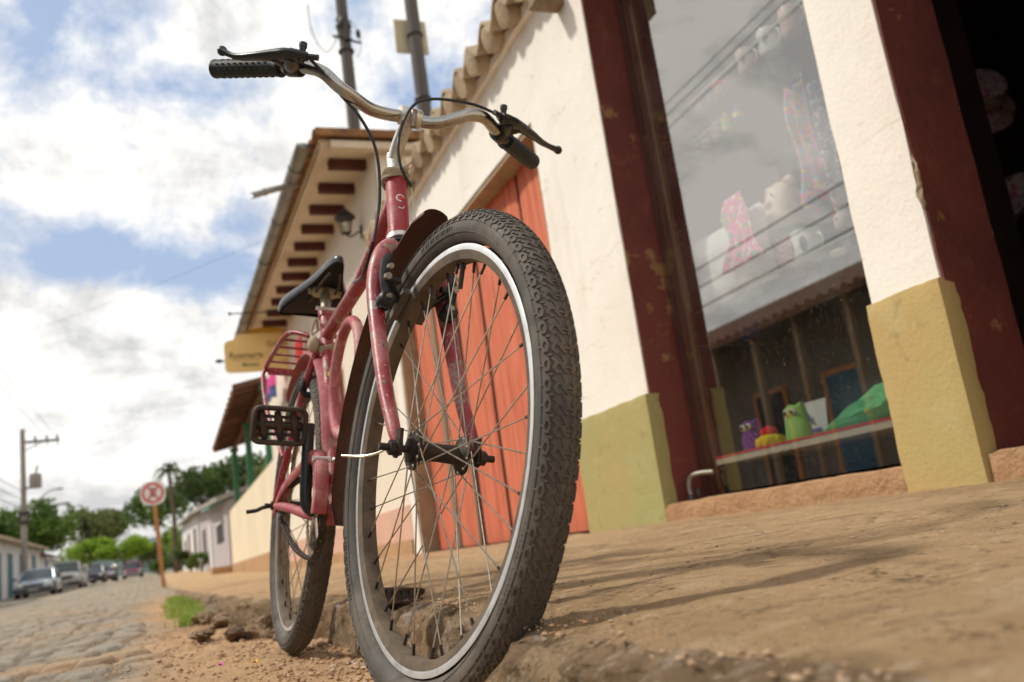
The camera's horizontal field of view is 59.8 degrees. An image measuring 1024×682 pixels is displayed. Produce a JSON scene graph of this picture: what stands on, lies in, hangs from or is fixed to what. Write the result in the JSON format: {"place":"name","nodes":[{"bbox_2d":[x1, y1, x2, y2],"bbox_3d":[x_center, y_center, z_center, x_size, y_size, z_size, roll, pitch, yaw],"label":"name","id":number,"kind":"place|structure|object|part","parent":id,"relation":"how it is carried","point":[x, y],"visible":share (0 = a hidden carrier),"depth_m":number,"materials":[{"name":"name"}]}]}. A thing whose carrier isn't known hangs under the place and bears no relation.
{"place":"outdoors","nodes":[
{"label":"outdoors","id":0,"kind":"place"},
{"bbox_2d":[64,536,183,576],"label":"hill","id":1,"kind":"structure","parent":0,"point":[120,565],"depth_m":308.33,"materials":[{"name":"green plant"}]},
{"bbox_2d":[1,239,264,339],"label":"overhead wire","id":2,"kind":"object","parent":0,"point":[136,292],"visible":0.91,"depth_m":27.70,"materials":[{"name":"black metal"}]},
{"bbox_2d":[0,568,373,681],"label":"street","id":3,"kind":"structure","parent":0,"point":[41,630],"depth_m":3.52,"materials":[{"name":"beige stone"}]},
{"bbox_2d":[0,535,49,599],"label":"white house with teal doors","id":4,"kind":"structure","parent":3,"relation":"on","point":[10,560],"depth_m":43.13,"materials":[{"name":"paint"}]},
{"bbox_2d":[0,551,1,599],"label":"door","id":5,"kind":"structure","parent":4,"relation":"in","point":[0,551],"depth_m":40.21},
{"bbox_2d":[7,552,13,597],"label":"door","id":6,"kind":"structure","parent":4,"relation":"in","point":[10,554],"depth_m":42.75,"materials":[{"name":"teal wood"}]},
{"bbox_2d":[19,553,21,574],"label":"door","id":7,"kind":"structure","parent":4,"relation":"in","point":[20,553],"depth_m":45.84,"materials":[{"name":"grey wood"}]},
{"bbox_2d":[32,554,35,568],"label":"door","id":8,"kind":"structure","parent":4,"relation":"in","point":[33,557],"depth_m":50.48,"materials":[{"name":"blue wood"}]},
{"bbox_2d":[13,567,62,599],"bbox_3d":[-19.661,10.039,37.024,1.772,1.173,3.771,-3,-13,-22],"label":"parked car","id":9,"kind":"object","parent":3,"relation":"on","point":[39,580],"visible":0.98,"depth_m":36.20,"materials":[{"name":"silver metal"}]},
{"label":"windows","id":10,"kind":"part","parent":9,"relation":"part of","materials":[{"name":"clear glass"}]},
{"bbox_2d":[0,497,80,553],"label":"broadleaf tree","id":11,"kind":"object","parent":3,"relation":"on","point":[45,528],"visible":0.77,"depth_m":77.73,"materials":[{"name":"green plant"}]},
{"bbox_2d":[18,429,62,596],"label":"utility pole","id":12,"kind":"object","parent":3,"relation":"on","point":[35,480],"visible":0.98,"depth_m":42.41,"materials":[{"name":"concrete"}]},
{"bbox_2d":[0,368,55,435],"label":"overhead wire","id":13,"kind":"object","parent":12,"relation":"attached to","point":[26,400],"visible":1,"depth_m":33.70,"materials":[{"name":"black metal"}]},
{"bbox_2d":[39,553,63,567],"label":"white house","id":14,"kind":"structure","parent":3,"relation":"on","point":[46,562],"depth_m":58.06,"materials":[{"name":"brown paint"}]},
{"bbox_2d":[40,501,68,556],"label":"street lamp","id":15,"kind":"object","parent":3,"relation":"on","point":[57,505],"visible":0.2,"depth_m":100.72,"materials":[{"name":"grey metal"}]},
{"bbox_2d":[49,560,87,591],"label":"parked car","id":16,"kind":"object","parent":3,"relation":"on","point":[72,573],"visible":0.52,"depth_m":45.03,"materials":[{"name":"silver metal"}]},
{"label":"windows","id":17,"kind":"part","parent":16,"relation":"part of","materials":[{"name":"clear glass"}]},
{"bbox_2d":[58,536,110,564],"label":"broadleaf tree","id":18,"kind":"object","parent":3,"relation":"on","point":[78,552],"visible":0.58,"depth_m":88.21,"materials":[{"name":"green plant"}]},
{"bbox_2d":[83,564,107,582],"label":"parked car","id":19,"kind":"object","parent":3,"relation":"on","point":[96,572],"visible":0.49,"depth_m":54.35,"materials":[{"name":"grey metal"}]},
{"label":"windows","id":20,"kind":"part","parent":19,"relation":"part of","materials":[{"name":"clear glass"}]},
{"bbox_2d":[60,504,132,582],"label":"broadleaf tree","id":21,"kind":"object","parent":3,"relation":"on","point":[106,522],"visible":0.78,"depth_m":107.42,"materials":[{"name":"green plant"}]},
{"bbox_2d":[91,565,112,583],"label":"parked car","id":22,"kind":"object","parent":3,"relation":"on","point":[109,571],"visible":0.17,"depth_m":61.11,"materials":[{"name":"grey metal"}]},
{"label":"windows","id":23,"kind":"part","parent":22,"relation":"part of","materials":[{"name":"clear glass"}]},
{"bbox_2d":[107,564,114,580],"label":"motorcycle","id":24,"kind":"object","parent":3,"relation":"on","point":[112,572],"visible":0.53,"depth_m":54.09,"materials":[{"name":"grey metal"}]},
{"bbox_2d":[110,562,122,581],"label":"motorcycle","id":25,"kind":"object","parent":3,"relation":"on","point":[116,572],"visible":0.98,"depth_m":51.17,"materials":[{"name":"grey metal"}]},
{"bbox_2d":[91,533,152,578],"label":"broadleaf tree","id":26,"kind":"object","parent":3,"relation":"on","point":[137,545],"visible":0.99,"depth_m":87.47,"materials":[{"name":"green plant"}]},
{"bbox_2d":[120,560,144,578],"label":"parked car","id":27,"kind":"object","parent":3,"relation":"on","point":[132,568],"visible":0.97,"depth_m":64.44,"materials":[{"name":"red metal"}]},
{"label":"windows","id":28,"kind":"part","parent":27,"relation":"part of","materials":[{"name":"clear glass"}]},
{"bbox_2d":[135,542,169,573],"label":"broadleaf tree","id":29,"kind":"object","parent":3,"relation":"on","point":[148,556],"visible":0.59,"depth_m":114.82,"materials":[{"name":"green plant"}]},
{"bbox_2d":[140,481,165,587],"bbox_3d":[-7.668,4.173,19.121,0.516,2.320,0.094,-3,-13,-22],"label":"road sign","id":30,"kind":"object","parent":3,"relation":"on","point":[153,493],"visible":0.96,"depth_m":19.23,"materials":[{"name":"metal"}]},
{"bbox_2d":[119,483,195,574],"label":"broadleaf tree","id":31,"kind":"object","parent":3,"relation":"on","point":[138,508],"visible":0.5,"depth_m":63.53,"materials":[{"name":"green plant"}]},
{"bbox_2d":[149,554,173,574],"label":"shrub","id":32,"kind":"object","parent":3,"relation":"on","point":[155,566],"visible":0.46,"depth_m":52.21,"materials":[{"name":"green plant"}]},
{"bbox_2d":[152,462,188,571],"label":"palm tree","id":33,"kind":"object","parent":3,"relation":"on","point":[169,468],"visible":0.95,"depth_m":57.20,"materials":[{"name":"green plant"}]},
{"bbox_2d":[160,526,182,571],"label":"broadleaf tree","id":34,"kind":"object","parent":3,"relation":"on","point":[167,538],"visible":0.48,"depth_m":60.22,"materials":[{"name":"green plant"}]},
{"bbox_2d":[163,548,188,572],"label":"shrub","id":35,"kind":"object","parent":3,"relation":"on","point":[181,555],"visible":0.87,"depth_m":50.06,"materials":[{"name":"green plant"}]},
{"bbox_2d":[159,594,215,627],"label":"grass","id":36,"kind":"structure","parent":3,"relation":"on","point":[187,608],"depth_m":5.45,"materials":[{"name":"green plant"}]},
{"bbox_2d":[169,464,230,510],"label":"broadleaf tree","id":37,"kind":"object","parent":3,"relation":"on","point":[192,493],"visible":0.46,"depth_m":59.08,"materials":[{"name":"green plant"}]},
{"bbox_2d":[190,610,212,625],"bbox_3d":[-1.439,1.303,4.178,0.134,0.077,0.209,-3,-13,-22],"label":"rubble stone","id":38,"kind":"object","parent":3,"relation":"on","point":[202,618],"visible":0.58,"depth_m":4.12,"materials":[{"name":"brown stone"}]},
{"bbox_2d":[188,630,215,640],"bbox_3d":[-1.044,0.988,2.983,0.092,0.039,0.123,3,-16,-41],"label":"rubble stone","id":39,"kind":"object","parent":3,"relation":"on","point":[200,635],"visible":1,"depth_m":2.96,"materials":[{"name":"beige stone"}]},
{"bbox_2d":[176,494,243,570],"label":"white columned house","id":40,"kind":"structure","parent":3,"relation":"on","point":[189,522],"depth_m":46.83,"materials":[{"name":"white paint"}]},
{"bbox_2d":[187,532,190,556],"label":"door","id":41,"kind":"structure","parent":40,"relation":"in","point":[189,550],"depth_m":49.19,"materials":[{"name":"white wood"}]},
{"bbox_2d":[193,527,197,569],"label":"door","id":42,"kind":"structure","parent":40,"relation":"in","point":[194,530],"depth_m":44.24,"materials":[{"name":"white wood"}]},
{"bbox_2d":[210,608,224,620],"bbox_3d":[-1.250,1.225,3.930,0.159,0.098,0.268,-3,-13,-22],"label":"rubble stone","id":43,"kind":"object","parent":3,"relation":"on","point":[215,612],"visible":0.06,"depth_m":3.90,"materials":[{"name":"brown stone"}]},
{"bbox_2d":[190,485,247,571],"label":"lilac house","id":44,"kind":"structure","parent":3,"relation":"on","point":[215,533],"depth_m":33.03,"materials":[{"name":"paint"}]},
{"bbox_2d":[202,528,205,550],"bbox_3d":[-13.449,8.690,38.954,0.074,0.970,1.240,-3,-13,-24],"label":"window","id":45,"kind":"structure","parent":44,"relation":"in","point":[204,538],"depth_m":38.76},
{"bbox_2d":[208,524,213,567],"bbox_3d":[-12.114,8.299,35.870,0.074,1.770,1.141,-3,-13,-24],"label":"door","id":46,"kind":"structure","parent":44,"relation":"in","point":[210,533],"depth_m":35.70,"materials":[{"name":"white wood"}]},
{"bbox_2d":[201,499,226,511],"bbox_3d":[-10.586,5.860,33.864,2.220,1.170,5.500,-3,-13,-22],"label":"teal awning","id":47,"kind":"object","parent":44,"relation":"attached to","point":[218,502],"visible":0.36,"depth_m":31.58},
{"bbox_2d":[216,520,223,543],"bbox_3d":[-10.524,6.903,32.109,0.074,0.720,2.541,-2,-13,-24],"label":"window","id":48,"kind":"structure","parent":44,"relation":"in","point":[219,528],"depth_m":31.88,"materials":[{"name":"grey glass"}]},
{"bbox_2d":[205,611,234,629],"bbox_3d":[-1.172,1.139,3.605,0.137,0.089,0.204,-3,-13,-22],"label":"rubble stone","id":49,"kind":"object","parent":3,"relation":"on","point":[220,620],"visible":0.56,"depth_m":3.54,"materials":[{"name":"brown stone"}]},
{"bbox_2d":[199,449,265,497],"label":"broadleaf tree","id":50,"kind":"object","parent":3,"relation":"on","point":[222,470],"visible":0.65,"depth_m":56.59,"materials":[{"name":"green plant"}]},
{"bbox_2d":[223,625,245,642],"bbox_3d":[-0.863,0.919,2.791,0.081,0.060,0.109,-3,-13,-22],"label":"rubble stone","id":51,"kind":"object","parent":3,"relation":"on","point":[232,633],"visible":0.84,"depth_m":2.76,"materials":[{"name":"brown stone"}]},
{"bbox_2d":[210,375,274,574],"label":"porch house","id":52,"kind":"structure","parent":3,"relation":"on","point":[250,537],"depth_m":22.15,"materials":[{"name":"beige paint"}]},
{"bbox_2d":[243,464,265,484],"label":"broadleaf tree","id":53,"kind":"object","parent":3,"relation":"on","point":[257,472],"visible":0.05,"depth_m":53.57,"materials":[{"name":"green plant"}]},
{"bbox_2d":[243,613,273,640],"bbox_3d":[-0.763,0.908,2.801,0.162,0.102,0.147,-16,-15,32],"label":"rubble stone","id":54,"kind":"object","parent":3,"relation":"on","point":[260,627],"visible":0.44,"depth_m":2.75,"materials":[{"name":"brown stone"}]},
{"bbox_2d":[272,614,294,640],"bbox_3d":[-0.624,0.850,2.619,0.166,0.099,0.124,-3,-13,-22],"label":"rubble stone","id":55,"kind":"object","parent":3,"relation":"on","point":[273,637],"visible":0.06,"depth_m":2.57,"materials":[{"name":"brown stone"}]},
{"bbox_2d":[307,0,361,128],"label":"utility pole","id":56,"kind":"object","parent":3,"relation":"on","point":[343,26],"visible":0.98,"depth_m":20.35,"materials":[{"name":"grey concrete"}]},
{"bbox_2d":[209,41,581,681],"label":"bicycle","id":57,"kind":"object","parent":3,"relation":"on","point":[407,278],"visible":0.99,"depth_m":1.35,"materials":[{"name":"red metal"}]},
{"bbox_2d":[393,0,431,129],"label":"utility pole","id":58,"kind":"object","parent":3,"relation":"on","point":[410,34],"visible":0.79,"depth_m":14.33,"materials":[{"name":"grey concrete"}]},
{"bbox_2d":[0,0,491,559],"label":"sky","id":59,"kind":"structure","parent":0,"point":[127,168],"materials":[{"name":"white"}]},
{"bbox_2d":[16,510,1015,681],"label":"gravel","id":60,"kind":"structure","parent":0,"point":[347,660],"depth_m":1.72,"materials":[{"name":"gravel"}]},
{"bbox_2d":[164,478,1023,681],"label":"sidewalk","id":61,"kind":"structure","parent":0,"point":[904,592],"depth_m":0.90,"materials":[{"name":"concrete"}]},
{"bbox_2d":[182,557,194,571],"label":"shrub","id":62,"kind":"object","parent":61,"relation":"on","point":[190,566],"visible":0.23,"depth_m":43.40,"materials":[{"name":"green plant"}]},
{"bbox_2d":[185,551,208,571],"bbox_3d":[-13.109,9.225,37.299,1.149,0.882,0.909,-3,-13,-22],"label":"shrub","id":63,"kind":"object","parent":61,"relation":"on","point":[195,556],"visible":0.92,"depth_m":37.18,"materials":[{"name":"green plant"}]},
{"bbox_2d":[228,127,420,568],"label":"rafter house","id":64,"kind":"structure","parent":61,"relation":"on","point":[330,172],"depth_m":9.55,"materials":[{"name":"paint"}]},
{"bbox_2d":[215,327,288,372],"bbox_3d":[-3.974,0.137,13.940,1.300,0.705,0.081,-3,-13,-22],"label":"shop sign","id":65,"kind":"object","parent":64,"relation":"attached to","point":[250,350],"visible":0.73,"depth_m":13.88,"materials":[{"name":"yellow wood"}]},
{"bbox_2d":[266,385,276,401],"bbox_3d":[-3.997,0.879,14.703,0.064,0.339,1.294,-3,-13,-22],"label":"draped cloth","id":66,"kind":"object","parent":64,"relation":"hanging from","point":[272,392],"visible":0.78,"depth_m":14.33,"materials":[{"name":"blue fabric"}]},
{"bbox_2d":[267,375,276,394],"bbox_3d":[-3.913,0.652,14.466,0.065,0.273,0.900,-3,-13,-22],"label":"draped cloth","id":67,"kind":"object","parent":64,"relation":"hanging from","point":[271,380],"visible":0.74,"depth_m":14.29,"materials":[{"name":"pink fabric"}]},
{"bbox_2d":[295,336,302,361],"bbox_3d":[-2.918,0.265,12.301,0.065,0.578,0.450,-3,-13,-22],"label":"draped cloth","id":68,"kind":"object","parent":64,"relation":"hanging from","point":[298,344],"visible":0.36,"depth_m":12.19,"materials":[{"name":"red fabric"}]},
{"bbox_2d":[334,205,362,238],"bbox_3d":[-1.669,-1.213,9.040,0.272,0.353,0.221,-3,-13,-22],"label":"wall lantern","id":69,"kind":"object","parent":64,"relation":"attached to","point":[344,215],"depth_m":9.01,"materials":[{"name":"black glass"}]},
{"bbox_2d":[363,0,1023,553],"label":"shop house","id":70,"kind":"structure","parent":61,"relation":"on","point":[949,346],"depth_m":4.17,"materials":[{"name":"paint"}]},
{"bbox_2d":[414,307,479,549],"bbox_3d":[-0.576,0.532,7.323,0.036,2.292,1.100,-3,-13,-22],"label":"door leaf","id":71,"kind":"structure","parent":70,"relation":"in","point":[468,517],"depth_m":7.30,"materials":[{"name":"brown wood"}]},
{"bbox_2d":[454,151,588,543],"bbox_3d":[0.019,0.102,5.751,0.051,2.292,2.090,-3,-13,-22],"label":"door leaf","id":72,"kind":"structure","parent":70,"relation":"in","point":[520,197],"depth_m":5.97,"materials":[{"name":"orange wood"}]},
{"bbox_2d":[528,0,563,13],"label":"bracket beam","id":73,"kind":"structure","parent":70,"relation":"attached to","point":[550,6],"depth_m":4.50,"materials":[{"name":"brown wood"}]},
{"bbox_2d":[687,469,713,500],"bbox_3d":[0.806,0.612,3.797,0.138,0.118,0.037,-16,-15,32],"label":"pipe elbow","id":74,"kind":"object","parent":70,"relation":"on","point":[689,480],"visible":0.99,"depth_m":3.80,"materials":[{"name":"grey metal"}]},
{"bbox_2d":[616,0,1023,496],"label":"display case","id":75,"kind":"object","parent":70,"relation":"on","point":[813,341],"visible":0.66,"depth_m":4.04,"materials":[{"name":"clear glass"}]},
{"bbox_2d":[681,146,691,164],"bbox_3d":[0.857,-0.915,4.390,0.049,0.088,0.049,-3,-13,-22],"label":"souvenir jar","id":76,"kind":"object","parent":75,"relation":"on","point":[686,158],"visible":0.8,"depth_m":4.37,"materials":[{"name":"white ceramic"}]},
{"bbox_2d":[690,138,701,157],"bbox_3d":[0.888,-0.937,4.310,0.049,0.088,0.049,-3,-13,-22],"label":"souvenir jar","id":77,"kind":"object","parent":75,"relation":"on","point":[695,147],"visible":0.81,"depth_m":4.29,"materials":[{"name":"white ceramic"}]},
{"bbox_2d":[700,130,711,148],"bbox_3d":[0.919,-0.959,4.231,0.049,0.088,0.049,-3,-13,-22],"label":"souvenir jar","id":78,"kind":"object","parent":75,"relation":"on","point":[705,140],"visible":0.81,"depth_m":4.21,"materials":[{"name":"white ceramic"}]},
{"bbox_2d":[710,121,721,140],"bbox_3d":[0.949,-0.981,4.151,0.049,0.088,0.049,-3,-13,-22],"label":"souvenir jar","id":79,"kind":"object","parent":75,"relation":"on","point":[716,132],"visible":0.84,"depth_m":4.13,"materials":[{"name":"white ceramic"}]},
{"bbox_2d":[721,112,732,132],"bbox_3d":[0.980,-1.003,4.072,0.049,0.088,0.049,-3,-13,-22],"label":"souvenir jar","id":80,"kind":"object","parent":75,"relation":"on","point":[726,124],"visible":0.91,"depth_m":4.05,"materials":[{"name":"white ceramic"}]},
{"bbox_2d":[694,199,778,312],"bbox_3d":[0.972,-0.361,3.906,0.122,0.340,0.540,-3,-13,-22],"label":"cushion","id":81,"kind":"object","parent":75,"relation":"on","point":[710,255],"visible":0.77,"depth_m":3.87,"materials":[{"name":"white fabric"}]},
{"bbox_2d":[721,191,765,274],"bbox_3d":[0.949,-0.466,3.743,0.028,0.301,0.288,-3,-13,-22],"label":"flowered cloth","id":82,"kind":"object","parent":81,"relation":"on","point":[744,247],"visible":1,"depth_m":3.74,"materials":[{"name":"pink fabric"}]},
{"bbox_2d":[732,103,743,122],"bbox_3d":[1.011,-1.025,3.992,0.049,0.088,0.049,-3,-13,-22],"label":"souvenir jar","id":83,"kind":"object","parent":75,"relation":"on","point":[737,114],"visible":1,"depth_m":3.97,"materials":[{"name":"white ceramic"}]},
{"bbox_2d":[733,302,758,342],"bbox_3d":[1.087,-0.083,4.162,0.044,0.160,0.160,-3,-13,-22],"label":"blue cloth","id":84,"kind":"object","parent":75,"relation":"hanging from","point":[745,322],"visible":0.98,"depth_m":4.14,"materials":[{"name":"fabric"}]},
{"bbox_2d":[734,46,758,77],"bbox_3d":[1.052,-1.241,3.955,0.109,0.110,0.093,-16,-14,31],"label":"mug","id":85,"kind":"object","parent":75,"relation":"on","point":[747,64],"visible":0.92,"depth_m":3.92,"materials":[{"name":"white ceramic"}]},
{"bbox_2d":[739,418,762,450],"bbox_3d":[1.009,0.397,3.718,0.091,0.138,0.124,-3,-13,-22],"label":"stuffed owl","id":86,"kind":"object","parent":75,"relation":"on","point":[750,430],"visible":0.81,"depth_m":3.69},
{"bbox_2d":[755,25,781,58],"bbox_3d":[1.108,-1.281,3.811,0.112,0.110,0.097,-15,-14,30],"label":"mug","id":87,"kind":"object","parent":75,"relation":"on","point":[769,44],"visible":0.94,"depth_m":3.78,"materials":[{"name":"white ceramic"}]},
{"bbox_2d":[755,426,786,446],"bbox_3d":[1.035,0.386,3.576,0.116,0.092,0.117,-8,-12,0],"label":"crochet cupcake","id":88,"kind":"object","parent":75,"relation":"on","point":[769,435],"visible":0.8,"depth_m":3.54,"materials":[{"name":"yellow fabric"}]},
{"bbox_2d":[777,2,805,38],"bbox_3d":[1.161,-1.322,3.672,0.115,0.115,0.100,-15,-14,30],"label":"mug","id":89,"kind":"object","parent":75,"relation":"on","point":[792,23],"visible":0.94,"depth_m":3.64,"materials":[{"name":"white ceramic"}]},
{"bbox_2d":[763,175,823,279],"bbox_3d":[1.167,-0.483,3.755,0.208,0.407,0.208,-3,-13,-22],"label":"dress form","id":90,"kind":"object","parent":75,"relation":"on","point":[786,212],"visible":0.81,"depth_m":3.70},
{"bbox_2d":[783,402,812,439],"bbox_3d":[1.110,0.320,3.468,0.087,0.153,0.120,-3,-13,-22],"label":"stuffed owl","id":91,"kind":"object","parent":75,"relation":"on","point":[798,424],"visible":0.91,"depth_m":3.44},
{"bbox_2d":[784,397,827,438],"bbox_3d":[1.191,0.335,3.611,0.030,0.164,0.260,-3,-13,-22],"label":"payment sign","id":92,"kind":"object","parent":75,"relation":"on","point":[817,413],"visible":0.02,"depth_m":3.54,"materials":[{"name":"white paper"}]},
{"bbox_2d":[784,72,830,213],"bbox_3d":[1.177,-0.790,3.603,0.048,0.575,0.186,-3,-13,-22],"label":"bright scarf","id":93,"kind":"object","parent":75,"relation":"hanging from","point":[814,181],"visible":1,"depth_m":3.58,"materials":[{"name":"fabric"}]},
{"bbox_2d":[790,226,825,264],"bbox_3d":[1.193,-0.381,3.573,0.132,0.125,0.124,-14,-14,25],"label":"mug","id":94,"kind":"object","parent":75,"relation":"on","point":[805,240],"visible":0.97,"depth_m":3.53,"materials":[{"name":"white ceramic"}]},
{"bbox_2d":[806,79,845,195],"bbox_3d":[1.256,-0.819,3.465,0.048,0.480,0.162,-3,-13,-22],"label":"dark scarf","id":95,"kind":"object","parent":75,"relation":"hanging from","point":[835,180],"visible":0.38,"depth_m":3.50,"materials":[{"name":"grey fabric"}]},
{"bbox_2d":[829,247,847,256],"bbox_3d":[1.269,-0.345,3.463,0.060,0.028,0.078,-3,-13,-22],"label":"bread shaped dish","id":96,"kind":"object","parent":75,"relation":"on","point":[838,252],"visible":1,"depth_m":3.44,"materials":[{"name":"white ceramic"}]},
{"bbox_2d":[830,192,858,250],"bbox_3d":[1.294,-0.499,3.487,0.080,0.288,0.080,-3,-13,-22],"label":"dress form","id":97,"kind":"object","parent":75,"relation":"on","point":[841,214],"visible":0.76,"depth_m":3.47,"materials":[{"name":"fabric"}]},
{"bbox_2d":[823,382,890,431],"bbox_3d":[1.283,0.201,3.111,0.169,0.162,0.655,-3,-13,-22],"label":"green bag","id":98,"kind":"object","parent":75,"relation":"on","point":[871,404],"visible":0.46,"depth_m":3.11,"materials":[{"name":"green plastic"}]},
{"bbox_2d":[657,117,673,148],"bbox_3d":[0.788,-1.093,4.621,0.091,0.178,0.108,-3,-13,-22],"label":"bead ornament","id":99,"kind":"object","parent":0,"point":[664,135],"visible":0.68,"depth_m":4.60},
{"bbox_2d":[665,121,680,137],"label":"toy house","id":100,"kind":"structure","parent":0,"point":[672,130],"depth_m":4.48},
{"bbox_2d":[674,113,689,130],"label":"toy house","id":101,"kind":"structure","parent":0,"point":[682,124],"depth_m":4.40,"materials":[{"name":"paint"}]},
{"bbox_2d":[683,105,698,122],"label":"toy house","id":102,"kind":"structure","parent":0,"point":[691,115],"depth_m":4.33,"materials":[{"name":"white ceramic"}]},
{"bbox_2d":[692,96,708,113],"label":"toy house","id":103,"kind":"structure","parent":0,"point":[699,105],"depth_m":4.25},
{"bbox_2d":[701,87,718,105],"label":"toy house","id":104,"kind":"structure","parent":0,"point":[709,97],"depth_m":4.17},
{"bbox_2d":[711,78,728,96],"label":"toy house","id":105,"kind":"structure","parent":0,"point":[720,87],"depth_m":4.10,"materials":[{"name":"paint"}]},
{"bbox_3d":[1.985,-0.871,3.762,0.044,2.750,0.024,-3,-13,-22],"label":"hanging cord","id":106,"kind":"object","parent":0,"visible":0},
{"bbox_2d":[975,68,1014,132],"bbox_3d":[1.984,-1.043,3.777,0.330,0.332,0.167,24,-25,19],"label":"sun hat","id":107,"kind":"object","parent":106,"relation":"hanging from","point":[993,87],"visible":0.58,"depth_m":3.72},
{"bbox_2d":[1005,172,1023,218],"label":"sun hat","id":108,"kind":"object","parent":106,"relation":"hanging from","point":[1015,184],"visible":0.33,"depth_m":3.57,"materials":[{"name":"fabric"}]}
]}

